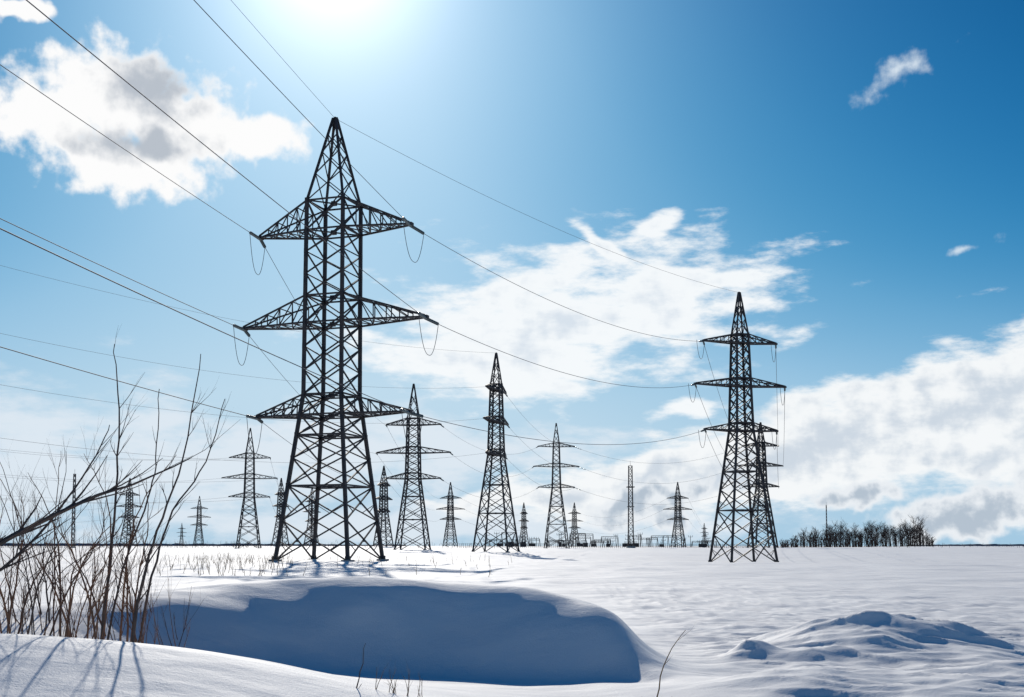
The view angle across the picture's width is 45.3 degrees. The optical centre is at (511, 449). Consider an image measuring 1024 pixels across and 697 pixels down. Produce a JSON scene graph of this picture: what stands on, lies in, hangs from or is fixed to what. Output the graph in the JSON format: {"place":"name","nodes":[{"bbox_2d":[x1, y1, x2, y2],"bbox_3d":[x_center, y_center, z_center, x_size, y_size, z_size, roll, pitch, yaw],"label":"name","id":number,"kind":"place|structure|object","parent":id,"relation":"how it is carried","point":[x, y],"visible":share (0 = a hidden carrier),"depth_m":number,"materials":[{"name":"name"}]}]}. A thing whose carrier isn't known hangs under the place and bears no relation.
{"place":"outdoors","nodes":[
{"label":"outdoors","id":0,"kind":"place"},
{"bbox_2d":[0,546,1023,696],"bbox_3d":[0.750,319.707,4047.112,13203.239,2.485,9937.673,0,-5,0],"label":"snow ground","id":1,"kind":"structure","parent":0,"point":[798,621],"depth_m":12.32,"materials":[{"name":"white snow"}]},
{"bbox_2d":[0,481,59,592],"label":"bare shrub","id":2,"kind":"object","parent":1,"relation":"on","point":[26,544],"visible":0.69,"depth_m":10.83,"materials":[{"name":"brown plant"}]},
{"bbox_2d":[0,452,96,633],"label":"bare shrub","id":3,"kind":"object","parent":1,"relation":"on","point":[9,613],"visible":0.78,"depth_m":10.79,"materials":[{"name":"brown plant"}]},
{"bbox_2d":[0,458,135,635],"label":"bare shrub","id":4,"kind":"object","parent":1,"relation":"on","point":[31,623],"visible":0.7,"depth_m":9.95,"materials":[{"name":"brown plant"}]},
{"bbox_2d":[11,437,134,637],"bbox_3d":[-3.665,0.816,10.160,0.768,1.998,1.260,4,-6,-41],"label":"bare shrub","id":5,"kind":"object","parent":1,"relation":"on","point":[68,633],"visible":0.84,"depth_m":10.14,"materials":[{"name":"brown plant"}]},
{"bbox_2d":[71,474,75,547],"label":"radio mast","id":6,"kind":"object","parent":1,"relation":"on","point":[73,498],"visible":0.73,"depth_m":390.80,"materials":[{"name":"metal"}]},
{"bbox_2d":[14,419,163,639],"bbox_3d":[-3.535,0.777,10.512,1.177,2.181,2.850,1,-5,-16],"label":"bare shrub","id":7,"kind":"object","parent":1,"relation":"on","point":[91,607],"visible":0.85,"depth_m":10.15,"materials":[{"name":"brown plant"}]},
{"bbox_2d":[0,534,203,647],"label":"undergrowth twigs","id":8,"kind":"object","parent":1,"relation":"on","point":[74,621],"visible":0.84,"depth_m":10.00,"materials":[{"name":"brown plant"}]},
{"bbox_2d":[0,396,235,570],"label":"leaning branch shrub","id":9,"kind":"object","parent":1,"relation":"on","point":[29,528],"visible":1,"depth_m":9.37,"materials":[{"name":"brown plant"}]},
{"bbox_2d":[100,326,143,639],"bbox_3d":[-3.265,0.378,10.217,0.372,2.864,0.224,0,-5,0],"label":"bare sapling","id":10,"kind":"object","parent":1,"relation":"on","point":[111,544],"visible":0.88,"depth_m":10.25,"materials":[{"name":"brown plant"}]},
{"bbox_2d":[116,478,139,546],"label":"transmission tower","id":11,"kind":"structure","parent":1,"relation":"on","point":[130,516],"depth_m":626.73,"materials":[{"name":"metal"}]},
{"bbox_2d":[107,389,164,639],"bbox_3d":[-3.213,0.660,10.477,0.489,2.372,0.213,0,-5,0],"label":"bare sapling","id":12,"kind":"object","parent":1,"relation":"on","point":[116,596],"visible":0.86,"depth_m":10.41,"materials":[{"name":"brown plant"}]},
{"bbox_2d":[100,448,174,642],"bbox_3d":[-3.193,0.886,10.223,0.889,1.947,0.593,-4,-6,44],"label":"bare shrub","id":13,"kind":"object","parent":1,"relation":"on","point":[126,593],"visible":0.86,"depth_m":10.13,"materials":[{"name":"brown plant"}]},
{"bbox_2d":[131,354,215,641],"bbox_3d":[-2.722,0.479,9.733,0.763,2.455,0.160,-1,-5,16],"label":"bare sapling","id":14,"kind":"object","parent":1,"relation":"on","point":[147,561],"visible":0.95,"depth_m":9.74,"materials":[{"name":"brown plant"}]},
{"bbox_2d":[177,524,186,545],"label":"transmission tower","id":15,"kind":"structure","parent":1,"relation":"on","point":[182,532],"depth_m":1737.30,"materials":[{"name":"metal"}]},
{"bbox_2d":[138,399,227,642],"bbox_3d":[-2.692,0.626,10.154,0.762,2.266,0.255,1,-5,-8],"label":"bare sapling","id":16,"kind":"object","parent":1,"relation":"on","point":[158,552],"visible":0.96,"depth_m":10.12,"materials":[{"name":"brown plant"}]},
{"bbox_2d":[189,496,209,545],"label":"transmission tower","id":17,"kind":"structure","parent":1,"relation":"on","point":[200,515],"depth_m":842.09,"materials":[{"name":"metal"}]},
{"bbox_2d":[3,543,404,545],"bbox_3d":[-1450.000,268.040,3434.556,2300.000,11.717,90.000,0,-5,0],"label":"distant woodland","id":18,"kind":"object","parent":1,"relation":"on","point":[76,544],"visible":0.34,"depth_m":3400.35,"materials":[{"name":"grey plant"}]},
{"bbox_2d":[222,428,277,548],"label":"transmission tower","id":19,"kind":"structure","parent":1,"relation":"on","point":[244,474],"depth_m":369.67,"materials":[{"name":"metal"}]},
{"bbox_2d":[271,478,288,545],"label":"transmission tower","id":20,"kind":"structure","parent":1,"relation":"on","point":[278,505],"depth_m":626.59,"materials":[{"name":"metal"}]},
{"bbox_2d":[303,489,320,545],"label":"transmission tower","id":21,"kind":"structure","parent":1,"relation":"on","point":[309,521],"depth_m":718.13,"materials":[{"name":"metal"}]},
{"bbox_2d":[115,547,511,575],"bbox_3d":[-15.966,6.822,77.303,32.016,1.338,65.113,0,-5,0],"label":"dry weeds patch","id":22,"kind":"object","parent":1,"relation":"on","point":[230,560],"visible":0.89,"depth_m":62.30,"materials":[{"name":"brown plant"}]},
{"bbox_2d":[243,117,428,561],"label":"transmission tower","id":23,"kind":"structure","parent":1,"relation":"on","point":[342,319],"depth_m":92.29,"materials":[{"name":"metal"}]},
{"bbox_2d":[0,0,734,481],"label":"overhead power line","id":24,"kind":"object","parent":23,"relation":"attached to","point":[420,314],"visible":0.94,"depth_m":80.85,"materials":[{"name":"metal"}]},
{"bbox_2d":[356,643,365,688],"bbox_3d":[-1.035,1.504,8.307,0.086,0.380,0.023,0,-5,0],"label":"dry weed","id":25,"kind":"object","parent":1,"relation":"on","point":[361,668],"visible":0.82,"depth_m":8.30,"materials":[{"name":"brown plant"}]},
{"bbox_2d":[373,466,393,546],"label":"transmission tower","id":26,"kind":"structure","parent":1,"relation":"on","point":[385,485],"depth_m":533.82,"materials":[{"name":"metal"}]},
{"bbox_2d":[375,664,422,695],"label":"dry weed","id":27,"kind":"object","parent":1,"relation":"on","point":[394,690],"visible":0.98,"depth_m":8.50,"materials":[{"name":"brown plant"}]},
{"bbox_2d":[376,383,450,549],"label":"transmission tower","id":28,"kind":"structure","parent":1,"relation":"on","point":[407,424],"depth_m":263.55,"materials":[{"name":"metal"}]},
{"bbox_2d":[437,482,462,545],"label":"transmission tower","id":29,"kind":"structure","parent":1,"relation":"on","point":[449,497],"depth_m":665.53,"materials":[{"name":"metal"}]},
{"bbox_2d":[470,352,520,552],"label":"transmission tower","id":30,"kind":"structure","parent":1,"relation":"on","point":[493,388],"depth_m":225.40,"materials":[{"name":"metal"}]},
{"bbox_2d":[1,539,1023,548],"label":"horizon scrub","id":31,"kind":"object","parent":1,"relation":"on","point":[247,546],"visible":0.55,"depth_m":450.51,"materials":[{"name":"brown plant"}]},
{"bbox_2d":[519,503,528,545],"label":"transmission tower","id":32,"kind":"structure","parent":1,"relation":"on","point":[524,520],"depth_m":961.92,"materials":[{"name":"metal"}]},
{"bbox_2d":[534,423,579,547],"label":"transmission tower","id":33,"kind":"structure","parent":1,"relation":"on","point":[560,488],"depth_m":350.73,"materials":[{"name":"metal"}]},
{"bbox_2d":[567,502,580,545],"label":"transmission tower","id":34,"kind":"structure","parent":1,"relation":"on","point":[573,519],"depth_m":962.40,"materials":[{"name":"metal"}]},
{"bbox_2d":[483,532,716,547],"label":"electrical substation","id":35,"kind":"object","parent":1,"relation":"on","point":[578,543],"visible":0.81,"depth_m":620.77,"materials":[{"name":"metal"}]},
{"bbox_2d":[457,543,744,547],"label":"perimeter fence","id":36,"kind":"object","parent":1,"relation":"on","point":[559,546],"visible":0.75,"depth_m":518.34,"materials":[{"name":"metal"}]},
{"bbox_2d":[626,465,634,547],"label":"lattice tower","id":37,"kind":"structure","parent":1,"relation":"on","point":[632,516],"depth_m":377.82,"materials":[{"name":"metal"}]},
{"bbox_2d":[656,630,686,696],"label":"dry weed","id":38,"kind":"object","parent":1,"relation":"on","point":[665,663],"visible":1,"depth_m":9.20,"materials":[{"name":"brown plant"}]},
{"bbox_2d":[663,482,691,546],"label":"transmission tower","id":39,"kind":"structure","parent":1,"relation":"on","point":[676,518],"depth_m":665.49,"materials":[{"name":"metal"}]},
{"bbox_2d":[700,524,707,543],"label":"transmission tower","id":40,"kind":"structure","parent":1,"relation":"on","point":[704,531],"depth_m":1737.54,"materials":[{"name":"metal"}]},
{"bbox_2d":[693,292,786,561],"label":"transmission tower","id":41,"kind":"structure","parent":1,"relation":"on","point":[736,385],"depth_m":172.40,"materials":[{"name":"metal"}]},
{"bbox_2d":[0,265,785,536],"bbox_3d":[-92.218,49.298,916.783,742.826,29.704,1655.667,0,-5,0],"label":"overhead power line","id":42,"kind":"object","parent":41,"relation":"attached to","point":[390,433],"visible":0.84,"depth_m":217.23,"materials":[{"name":"metal"}]},
{"bbox_2d":[740,422,782,547],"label":"transmission tower","id":43,"kind":"structure","parent":1,"relation":"on","point":[763,446],"depth_m":365.44,"materials":[{"name":"metal"}]},
{"bbox_2d":[780,515,935,547],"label":"distant bare tree grove","id":44,"kind":"object","parent":1,"relation":"on","point":[913,534],"visible":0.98,"depth_m":511.51,"materials":[{"name":"brown plant"}]},
{"bbox_2d":[913,544,1023,545],"bbox_3d":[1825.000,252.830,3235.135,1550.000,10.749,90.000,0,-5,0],"label":"distant woodland","id":45,"kind":"object","parent":1,"relation":"on","point":[980,545],"visible":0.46,"depth_m":3201.31,"materials":[{"name":"grey plant"}]},
{"bbox_2d":[0,0,1023,545],"label":"sky","id":46,"kind":"structure","parent":0,"point":[853,170],"materials":[{"name":"blue"}]}
]}

